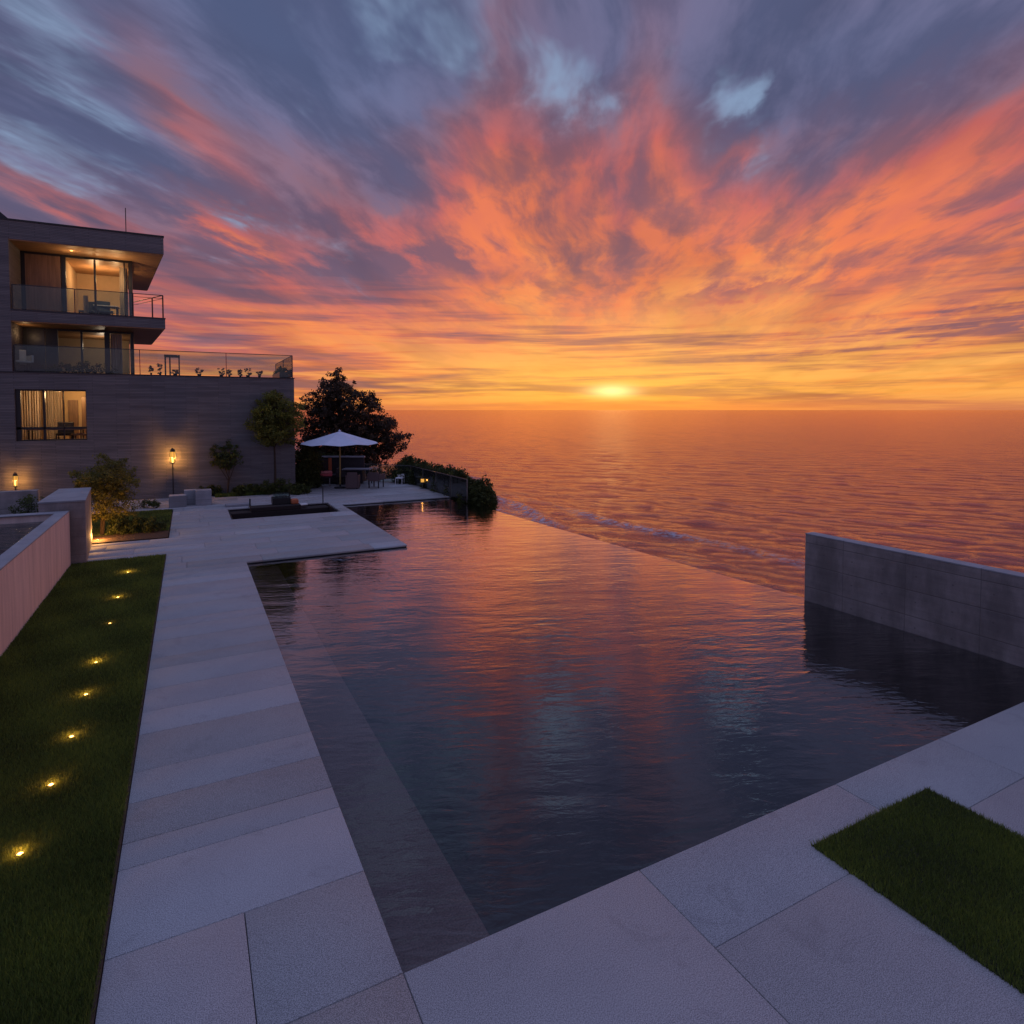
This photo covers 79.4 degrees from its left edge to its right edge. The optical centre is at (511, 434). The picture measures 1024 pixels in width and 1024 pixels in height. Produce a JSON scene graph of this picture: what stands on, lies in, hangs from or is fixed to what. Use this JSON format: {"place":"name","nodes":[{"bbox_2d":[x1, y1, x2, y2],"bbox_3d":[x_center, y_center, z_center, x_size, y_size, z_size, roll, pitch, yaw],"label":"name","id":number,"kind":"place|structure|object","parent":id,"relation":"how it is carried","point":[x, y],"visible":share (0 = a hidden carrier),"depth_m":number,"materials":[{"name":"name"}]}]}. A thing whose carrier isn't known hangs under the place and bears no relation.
{"place":"outdoors","nodes":[
{"label":"outdoors","id":0,"kind":"place"},
{"bbox_2d":[168,510,256,1023],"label":"ground","id":1,"kind":"structure","parent":0,"point":[244,917],"depth_m":4.64,"materials":[{"name":"grey stone"}]},
{"bbox_2d":[0,489,39,514],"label":"garden wall","id":2,"kind":"structure","parent":1,"relation":"on","point":[8,499],"depth_m":17.70,"materials":[{"name":"concrete"}]},
{"bbox_2d":[0,511,70,655],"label":"raised basin","id":3,"kind":"object","parent":1,"relation":"on","point":[35,563],"visible":0.94,"depth_m":12.26,"materials":[{"name":"concrete"}]},
{"bbox_2d":[0,521,43,554],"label":"basin water","id":4,"kind":"structure","parent":3,"relation":"in","point":[11,535],"depth_m":14.01,"materials":[{"name":"grey liquid"}]},
{"bbox_2d":[37,487,91,563],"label":"concrete block","id":5,"kind":"structure","parent":1,"relation":"on","point":[76,502],"depth_m":16.08,"materials":[{"name":"grey concrete"}]},
{"bbox_2d":[89,555,165,1023],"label":"lawn edging","id":6,"kind":"object","parent":1,"relation":"on","point":[102,960],"visible":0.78,"depth_m":5.47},
{"bbox_2d":[92,530,168,543],"bbox_3d":[-15.946,3.202,20.190,8.350,0.080,6.370,-1,3,-28],"label":"mulch bed","id":7,"kind":"object","parent":1,"relation":"on","point":[103,539],"visible":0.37,"depth_m":19.23,"materials":[{"name":"brown soil"}]},
{"bbox_2d":[68,452,140,535],"bbox_3d":[-12.935,1.905,19.614,2.016,2.733,1.906,-1,3,-28],"label":"garden shrub","id":8,"kind":"object","parent":7,"relation":"in","point":[96,481],"visible":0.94,"depth_m":19.50,"materials":[{"name":"green plant"}]},
{"bbox_2d":[106,512,134,534],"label":"shrub","id":9,"kind":"object","parent":7,"relation":"on","point":[115,527],"visible":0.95,"depth_m":19.67,"materials":[{"name":"green plant"}]},
{"bbox_2d":[120,516,152,534],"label":"shrub","id":10,"kind":"object","parent":7,"relation":"on","point":[134,521],"visible":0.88,"depth_m":19.96,"materials":[{"name":"green plant"}]},
{"bbox_2d":[134,516,169,533],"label":"shrub","id":11,"kind":"object","parent":7,"relation":"on","point":[156,526],"visible":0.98,"depth_m":20.07,"materials":[{"name":"green plant"}]},
{"bbox_2d":[139,499,152,507],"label":"plant","id":12,"kind":"object","parent":1,"relation":"on","point":[145,501],"visible":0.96,"depth_m":25.15,"materials":[{"name":"green plant"}]},
{"bbox_2d":[0,208,294,501],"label":"modern house","id":13,"kind":"structure","parent":1,"relation":"on","point":[145,423],"depth_m":27.56,"materials":[{"name":"concrete"}]},
{"bbox_2d":[16,350,33,371],"bbox_3d":[-20.909,-3.138,26.229,0.660,1.001,0.770,2,3,34],"label":"balcony chair","id":14,"kind":"object","parent":13,"relation":"on","point":[24,359],"visible":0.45,"depth_m":26.43,"materials":[{"name":"white metal"}]},
{"bbox_2d":[15,389,86,440],"bbox_3d":[-19.457,-0.831,26.124,2.437,2.156,0.126,-1,3,-28],"label":"window","id":15,"kind":"structure","parent":13,"relation":"in","point":[19,427],"depth_m":25.90,"materials":[{"name":"black glass"}]},
{"bbox_2d":[26,429,83,439],"bbox_3d":[-20.138,0.091,27.295,2.000,0.720,0.800,-1,3,-28],"label":"dining table","id":16,"kind":"object","parent":13,"relation":"on","point":[81,430],"visible":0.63,"depth_m":27.12,"materials":[{"name":"brown wood"}]},
{"bbox_2d":[55,422,73,438],"bbox_3d":[-20.277,-0.078,27.987,0.616,1.001,0.660,-1,3,-28],"label":"dining chair","id":17,"kind":"object","parent":13,"relation":"on","point":[67,432],"visible":0.6,"depth_m":28.15,"materials":[{"name":"black wood"}]},
{"bbox_2d":[68,400,78,438],"bbox_3d":[-21.142,-0.661,29.754,0.396,2.026,0.058,-1,3,-28],"label":"inner door","id":18,"kind":"structure","parent":13,"relation":"in","point":[73,416],"depth_m":29.73,"materials":[{"name":"brown wood"}]},
{"bbox_2d":[20,251,132,315],"bbox_3d":[-19.606,-6.665,27.935,4.154,2.800,0.126,-1,3,-28],"label":"window","id":19,"kind":"structure","parent":13,"relation":"in","point":[22,253],"depth_m":27.68,"materials":[{"name":"black metal"}]},
{"bbox_2d":[22,327,134,373],"bbox_3d":[-19.606,-3.735,28.053,4.154,2.045,0.126,-1,3,-28],"label":"window","id":20,"kind":"structure","parent":13,"relation":"in","point":[51,335],"depth_m":27.60,"materials":[{"name":"black metal"}]},
{"bbox_2d":[71,430,86,438],"bbox_3d":[-19.282,-0.064,27.638,0.616,1.001,0.660,2,3,41],"label":"lounge chair","id":21,"kind":"object","parent":13,"relation":"on","point":[75,434],"visible":0.45,"depth_m":27.42,"materials":[{"name":"brown wood"}]},
{"bbox_2d":[41,361,117,373],"bbox_3d":[-19.088,-2.959,27.258,2.815,0.685,0.899,-1,3,-28],"label":"balcony plant","id":22,"kind":"object","parent":13,"relation":"on","point":[68,367],"visible":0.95,"depth_m":27.11,"materials":[{"name":"green plant"}]},
{"bbox_2d":[79,302,94,313],"bbox_3d":[-19.882,-5.806,29.034,0.616,1.001,0.660,0,2,-5],"label":"chair","id":23,"kind":"object","parent":13,"relation":"on","point":[91,308],"visible":0.31,"depth_m":29.25,"materials":[{"name":"grey fabric"}]},
{"bbox_2d":[11,284,163,317],"bbox_3d":[-18.995,-5.791,28.245,5.429,1.032,3.854,-1,3,-28],"label":"balcony railing","id":24,"kind":"object","parent":13,"relation":"on","point":[151,301],"visible":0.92,"depth_m":27.24,"materials":[{"name":"metal"}]},
{"bbox_2d":[97,301,113,314],"bbox_3d":[-19.143,-5.804,28.971,0.616,1.001,0.660,-2,3,-45],"label":"room chair","id":25,"kind":"object","parent":13,"relation":"on","point":[103,310],"visible":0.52,"depth_m":29.07,"materials":[{"name":"grey fabric"}]},
{"bbox_2d":[93,304,119,314],"bbox_3d":[-19.318,-5.721,29.412,1.000,0.800,0.700,-1,3,-28],"label":"table","id":26,"kind":"object","parent":13,"relation":"on","point":[117,308],"visible":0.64,"depth_m":29.33,"materials":[{"name":"white metal"}]},
{"bbox_2d":[13,344,292,377],"bbox_3d":[-17.157,-3.378,30.770,10.935,1.114,6.442,-1,3,-28],"label":"terrace railing","id":27,"kind":"object","parent":13,"relation":"on","point":[287,363],"visible":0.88,"depth_m":29.22,"materials":[{"name":"metal"}]},
{"bbox_2d":[157,363,162,374],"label":"potted plant","id":28,"kind":"object","parent":13,"relation":"on","point":[159,365],"visible":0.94,"depth_m":28.65,"materials":[{"name":"green plant"}]},
{"bbox_2d":[164,354,179,374],"bbox_3d":[-15.729,-3.206,28.570,0.631,0.947,0.600,-1,3,-28],"label":"metal frame","id":29,"kind":"object","parent":13,"relation":"on","point":[171,356],"visible":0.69,"depth_m":28.30,"materials":[{"name":"black metal"}]},
{"bbox_2d":[171,369,178,374],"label":"potted plant","id":30,"kind":"object","parent":13,"relation":"on","point":[176,371],"visible":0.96,"depth_m":28.97,"materials":[{"name":"green plant"}]},
{"bbox_2d":[195,368,203,375],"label":"potted plant","id":31,"kind":"object","parent":13,"relation":"on","point":[201,370],"visible":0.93,"depth_m":29.39,"materials":[{"name":"green plant"}]},
{"bbox_2d":[217,368,224,375],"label":"potted plant","id":32,"kind":"object","parent":13,"relation":"on","point":[221,374],"visible":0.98,"depth_m":29.84,"materials":[{"name":"green plant"}]},
{"bbox_2d":[244,368,251,376],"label":"potted plant","id":33,"kind":"object","parent":13,"relation":"on","point":[248,373],"visible":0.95,"depth_m":30.44,"materials":[{"name":"green plant"}]},
{"bbox_2d":[272,366,287,377],"bbox_3d":[-12.006,-3.182,31.901,0.583,0.632,3.050,-1,3,-28],"label":"planter box","id":34,"kind":"object","parent":13,"relation":"on","point":[280,372],"visible":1,"depth_m":30.80,"materials":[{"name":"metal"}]},
{"bbox_2d":[150,499,161,507],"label":"plant","id":35,"kind":"object","parent":1,"relation":"on","point":[157,504],"visible":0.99,"depth_m":25.13,"materials":[{"name":"green plant"}]},
{"bbox_2d":[286,478,293,495],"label":"potted shrub","id":36,"kind":"object","parent":1,"relation":"on","point":[288,488],"visible":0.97,"depth_m":28.34,"materials":[{"name":"green plant"}]},
{"bbox_2d":[290,482,311,494],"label":"border bush","id":37,"kind":"object","parent":1,"relation":"on","point":[299,489],"visible":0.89,"depth_m":29.22,"materials":[{"name":"green plant"}]},
{"bbox_2d":[295,441,325,487],"bbox_3d":[-10.531,1.694,31.632,1.884,2.791,1.415,-2,3,-43],"label":"dark hedge","id":38,"kind":"object","parent":1,"relation":"on","point":[308,472],"visible":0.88,"depth_m":31.34,"materials":[{"name":"green plant"}]},
{"bbox_2d":[391,454,417,483],"bbox_3d":[-5.733,2.273,34.288,2.091,2.425,2.020,-1,3,-28],"label":"cliff shrub","id":39,"kind":"object","parent":1,"relation":"on","point":[408,460],"visible":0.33,"depth_m":33.85,"materials":[{"name":"green plant"}]},
{"bbox_2d":[407,458,434,485],"bbox_3d":[-4.857,2.378,33.535,1.711,2.273,1.780,-1,3,-28],"label":"cliff shrub","id":40,"kind":"object","parent":1,"relation":"on","point":[418,463],"visible":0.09,"depth_m":33.20,"materials":[{"name":"green plant"}]},
{"bbox_2d":[418,462,443,488],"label":"cliff shrub","id":41,"kind":"object","parent":1,"relation":"on","point":[430,467],"visible":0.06,"depth_m":32.00,"materials":[{"name":"green plant"}]},
{"bbox_2d":[429,464,455,491],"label":"cliff shrub","id":42,"kind":"object","parent":1,"relation":"on","point":[447,470],"visible":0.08,"depth_m":30.53,"materials":[{"name":"green plant"}]},
{"bbox_2d":[443,467,472,498],"bbox_3d":[-2.533,2.593,29.347,1.776,2.180,1.756,-1,3,-28],"label":"cliff shrub","id":43,"kind":"object","parent":1,"relation":"on","point":[460,473],"visible":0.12,"depth_m":29.13,"materials":[{"name":"green plant"}]},
{"bbox_2d":[225,502,248,506],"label":"stone slab","id":44,"kind":"structure","parent":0,"point":[236,504],"depth_m":25.64,"materials":[{"name":"stone"}]},
{"bbox_2d":[95,562,421,1023],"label":"path","id":45,"kind":"structure","parent":0,"point":[234,817],"depth_m":5.52,"materials":[{"name":"stone"}]},
{"bbox_2d":[87,479,449,569],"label":"terrace paving","id":46,"kind":"structure","parent":0,"point":[213,534],"depth_m":20.16,"materials":[{"name":"stone"}]},
{"bbox_2d":[12,472,17,489],"bbox_3d":[-20.254,2.254,25.174,0.186,1.475,0.175,-1,3,-28],"label":"lamp post","id":47,"kind":"object","parent":46,"relation":"on","point":[15,479],"visible":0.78,"depth_m":25.11,"materials":[{"name":"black glass"}]},
{"bbox_2d":[8,493,44,513],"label":"plant","id":48,"kind":"object","parent":46,"relation":"on","point":[28,500],"visible":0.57,"depth_m":17.35,"materials":[{"name":"green plant"}]},
{"bbox_2d":[169,447,175,493],"bbox_3d":[-15.272,1.729,27.788,0.246,2.315,0.225,-1,3,-28],"label":"lamp post","id":49,"kind":"object","parent":46,"relation":"on","point":[172,454],"visible":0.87,"depth_m":27.73,"materials":[{"name":"black metal"}]},
{"bbox_2d":[169,494,186,507],"bbox_3d":[-13.855,2.736,25.578,0.634,0.477,0.603,-1,3,-28],"label":"concrete cube","id":50,"kind":"object","parent":46,"relation":"on","point":[177,500],"visible":1,"depth_m":25.33,"materials":[{"name":"grey concrete"}]},
{"bbox_2d":[184,489,195,504],"bbox_3d":[-13.655,2.642,26.192,0.462,0.617,0.439,-1,3,-28],"label":"concrete cube","id":51,"kind":"object","parent":46,"relation":"on","point":[190,496],"visible":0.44,"depth_m":26.00,"materials":[{"name":"grey concrete"}]},
{"bbox_2d":[195,489,211,505],"bbox_3d":[-13.062,2.638,26.120,0.608,0.631,0.578,-1,3,-28],"label":"concrete cube","id":52,"kind":"object","parent":46,"relation":"on","point":[203,496],"visible":1,"depth_m":25.87,"materials":[{"name":"grey concrete"}]},
{"bbox_2d":[228,503,338,519],"bbox_3d":[-9.142,3.282,24.686,3.970,0.700,2.790,-1,3,-28],"label":"sunken seating area","id":53,"kind":"object","parent":46,"relation":"in","point":[258,511],"visible":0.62,"depth_m":25.23,"materials":[{"name":"brown stone"}]},
{"bbox_2d":[271,492,290,504],"bbox_3d":[-9.683,2.664,25.852,0.720,0.439,0.500,-1,3,-28],"label":"cushion","id":54,"kind":"object","parent":53,"relation":"on","point":[280,499],"visible":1,"depth_m":25.69,"materials":[{"name":"black fabric"}]},
{"bbox_2d":[291,498,298,503],"bbox_3d":[-9.117,2.784,25.857,0.280,0.198,0.350,-2,3,-33],"label":"cushion","id":55,"kind":"object","parent":53,"relation":"on","point":[294,501],"visible":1,"depth_m":25.71,"materials":[{"name":"fabric"}]},
{"bbox_2d":[314,459,331,486],"bbox_3d":[-10.051,2.006,32.393,1.138,1.392,0.690,-1,2,-17],"label":"armchair","id":56,"kind":"object","parent":46,"relation":"on","point":[326,465],"visible":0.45,"depth_m":32.66,"materials":[{"name":"black wicker"}]},
{"bbox_2d":[328,458,331,469],"bbox_3d":[-9.581,1.538,32.481,0.170,0.640,0.030,0,2,0],"label":"hanging towel","id":57,"kind":"object","parent":56,"relation":"hanging from","point":[329,463],"visible":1,"depth_m":32.47,"materials":[{"name":"fabric"}]},
{"bbox_2d":[300,430,377,488],"bbox_3d":[-8.807,1.232,31.575,3.946,3.002,3.946,-1,3,-28],"label":"patio umbrella","id":58,"kind":"object","parent":46,"relation":"on","point":[339,438],"visible":0.99,"depth_m":30.72,"materials":[{"name":"fabric"}]},
{"bbox_2d":[335,468,348,484],"bbox_3d":[-9.129,2.227,33.270,0.600,0.880,0.640,0,2,0],"label":"side chair","id":59,"kind":"object","parent":46,"relation":"on","point":[343,474],"visible":0.61,"depth_m":32.95,"materials":[{"name":"black wicker"}]},
{"bbox_2d":[322,456,365,482],"bbox_3d":[-9.312,1.916,33.764,2.460,1.459,0.940,0,2,0],"label":"outdoor sofa","id":60,"kind":"object","parent":46,"relation":"on","point":[352,461],"visible":0.47,"depth_m":34.03,"materials":[{"name":"grey fabric"}]},
{"bbox_2d":[345,472,359,488],"bbox_3d":[-8.117,2.310,31.484,0.653,0.857,0.612,0,2,-6],"label":"wicker armchair","id":61,"kind":"object","parent":46,"relation":"on","point":[352,480],"visible":1,"depth_m":31.18,"materials":[{"name":"wicker"}]},
{"bbox_2d":[342,468,372,484],"bbox_3d":[-8.361,2.241,33.403,1.500,0.840,0.800,0,2,0],"label":"terrace table","id":62,"kind":"object","parent":46,"relation":"on","point":[346,469],"visible":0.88,"depth_m":33.06,"materials":[{"name":"grey stone"}]},
{"bbox_2d":[365,465,370,480],"bbox_3d":[-8.464,2.157,35.244,0.640,0.860,0.600,0,2,0],"label":"back chair","id":63,"kind":"object","parent":46,"relation":"on","point":[366,466],"visible":0.2,"depth_m":35.45,"materials":[{"name":"black wicker"}]},
{"bbox_2d":[367,472,384,487],"bbox_3d":[-7.024,2.323,31.886,0.735,0.798,0.630,1,2,14],"label":"dining armchair","id":64,"kind":"object","parent":46,"relation":"on","point":[372,476],"visible":1,"depth_m":31.61,"materials":[{"name":"brown wicker"}]},
{"bbox_2d":[395,474,404,484],"bbox_3d":[-6.054,2.400,33.344,0.400,0.528,0.480,0,2,7],"label":"white chair","id":65,"kind":"object","parent":46,"relation":"on","point":[399,477],"visible":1,"depth_m":33.28,"materials":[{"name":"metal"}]},
{"bbox_2d":[365,463,467,502],"bbox_3d":[-5.897,2.243,31.667,12.107,1.015,3.390,2,3,35],"label":"glass railing","id":66,"kind":"object","parent":46,"relation":"on","point":[454,486],"visible":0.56,"depth_m":29.39,"materials":[{"name":"glass"}]},
{"bbox_2d":[0,491,1023,1023],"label":"lawn soil","id":67,"kind":"structure","parent":0,"point":[956,943],"depth_m":5.41,"materials":[{"name":"brown soil"}]},
{"bbox_2d":[0,553,165,1023],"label":"lawn grass","id":68,"kind":"structure","parent":67,"relation":"on","point":[92,636],"depth_m":6.83,"materials":[{"name":"green plant"}]},
{"bbox_2d":[91,509,171,535],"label":"garden grass","id":69,"kind":"structure","parent":67,"relation":"on","point":[156,513],"depth_m":22.68,"materials":[{"name":"green plant"}]},
{"bbox_2d":[206,485,223,494],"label":"border plant","id":70,"kind":"object","parent":67,"relation":"on","point":[219,489],"visible":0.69,"depth_m":28.76,"materials":[{"name":"green plant"}]},
{"bbox_2d":[208,439,243,494],"bbox_3d":[-13.362,1.552,28.774,1.583,2.707,1.420,-1,3,-28],"label":"vase shrub","id":71,"kind":"object","parent":67,"relation":"on","point":[225,458],"visible":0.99,"depth_m":28.76,"materials":[{"name":"green plant"}]},
{"bbox_2d":[231,485,247,495],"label":"border plant","id":72,"kind":"object","parent":67,"relation":"on","point":[239,490],"visible":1,"depth_m":28.66,"materials":[{"name":"green plant"}]},
{"bbox_2d":[241,483,263,492],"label":"border bush","id":73,"kind":"object","parent":67,"relation":"on","point":[252,487],"visible":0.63,"depth_m":29.28,"materials":[{"name":"green plant"}]},
{"bbox_2d":[214,488,309,497],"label":"border grass","id":74,"kind":"structure","parent":67,"relation":"on","point":[229,494],"depth_m":28.89,"materials":[{"name":"green plant"}]},
{"bbox_2d":[257,478,290,493],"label":"border bush","id":75,"kind":"object","parent":67,"relation":"on","point":[271,488],"visible":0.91,"depth_m":29.23,"materials":[{"name":"green plant"}]},
{"bbox_2d":[243,389,306,490],"bbox_3d":[-11.427,0.323,29.783,3.012,5.066,2.430,-1,2,-16],"label":"round tree","id":76,"kind":"object","parent":67,"relation":"on","point":[269,432],"visible":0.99,"depth_m":29.30,"materials":[{"name":"green plant"}]},
{"bbox_2d":[810,785,1023,993],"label":"patch grass","id":77,"kind":"structure","parent":67,"relation":"on","point":[967,827],"depth_m":5.36,"materials":[{"name":"green plant"}]},
{"bbox_2d":[0,0,1023,409],"label":"sky","id":78,"kind":"structure","parent":0,"point":[438,204],"materials":[{"name":"orange"}]},
{"bbox_2d":[295,410,1023,596],"bbox_3d":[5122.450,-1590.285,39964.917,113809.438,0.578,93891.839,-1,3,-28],"label":"sea","id":79,"kind":"structure","parent":0,"point":[752,496],"depth_m":139.47,"materials":[{"name":"liquid"}]},
{"bbox_2d":[404,702,1023,1023],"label":"pool deck","id":80,"kind":"structure","parent":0,"point":[775,917],"depth_m":4.62,"materials":[{"name":"stone"}]},
{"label":"cliff ground","id":81,"kind":"structure","parent":0,"visible":0},
{"bbox_2d":[316,450,341,458],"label":"dark hedge","id":82,"kind":"object","parent":81,"relation":"on","point":[325,454],"visible":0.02,"depth_m":36.41,"materials":[{"name":"green plant"}]},
{"bbox_2d":[295,367,413,466],"bbox_3d":[-9.921,-0.609,38.430,7.561,7.239,4.440,0,2,8],"label":"dark tree","id":83,"kind":"object","parent":81,"relation":"on","point":[332,412],"visible":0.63,"depth_m":37.94,"materials":[{"name":"green plant"}]},
{"bbox_2d":[370,464,396,478],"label":"clipped hedge","id":84,"kind":"object","parent":81,"relation":"on","point":[388,472],"visible":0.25,"depth_m":37.22,"materials":[{"name":"green plant"}]},
{"bbox_2d":[457,475,475,502],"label":"cliff shrub","id":85,"kind":"object","parent":81,"relation":"on","point":[470,479],"visible":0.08,"depth_m":27.57,"materials":[{"name":"green plant"}]},
{"bbox_2d":[467,475,499,511],"bbox_3d":[-1.303,3.136,27.149,1.643,2.868,1.644,-1,3,-28],"label":"cliff shrub","id":86,"kind":"object","parent":81,"relation":"on","point":[484,496],"visible":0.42,"depth_m":26.86,"materials":[{"name":"green plant"}]},
{"bbox_2d":[247,498,1023,974],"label":"swimming pool","id":87,"kind":"structure","parent":81,"relation":"on","point":[479,790],"depth_m":10.31,"materials":[{"name":"liquid"}]},
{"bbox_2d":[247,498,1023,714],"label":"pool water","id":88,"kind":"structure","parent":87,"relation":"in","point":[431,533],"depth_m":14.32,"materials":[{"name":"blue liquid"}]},
{"bbox_2d":[804,532,1023,667],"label":"concrete wall","id":89,"kind":"structure","parent":87,"relation":"in","point":[975,608],"depth_m":11.09,"materials":[{"name":"grey concrete"}]}
]}

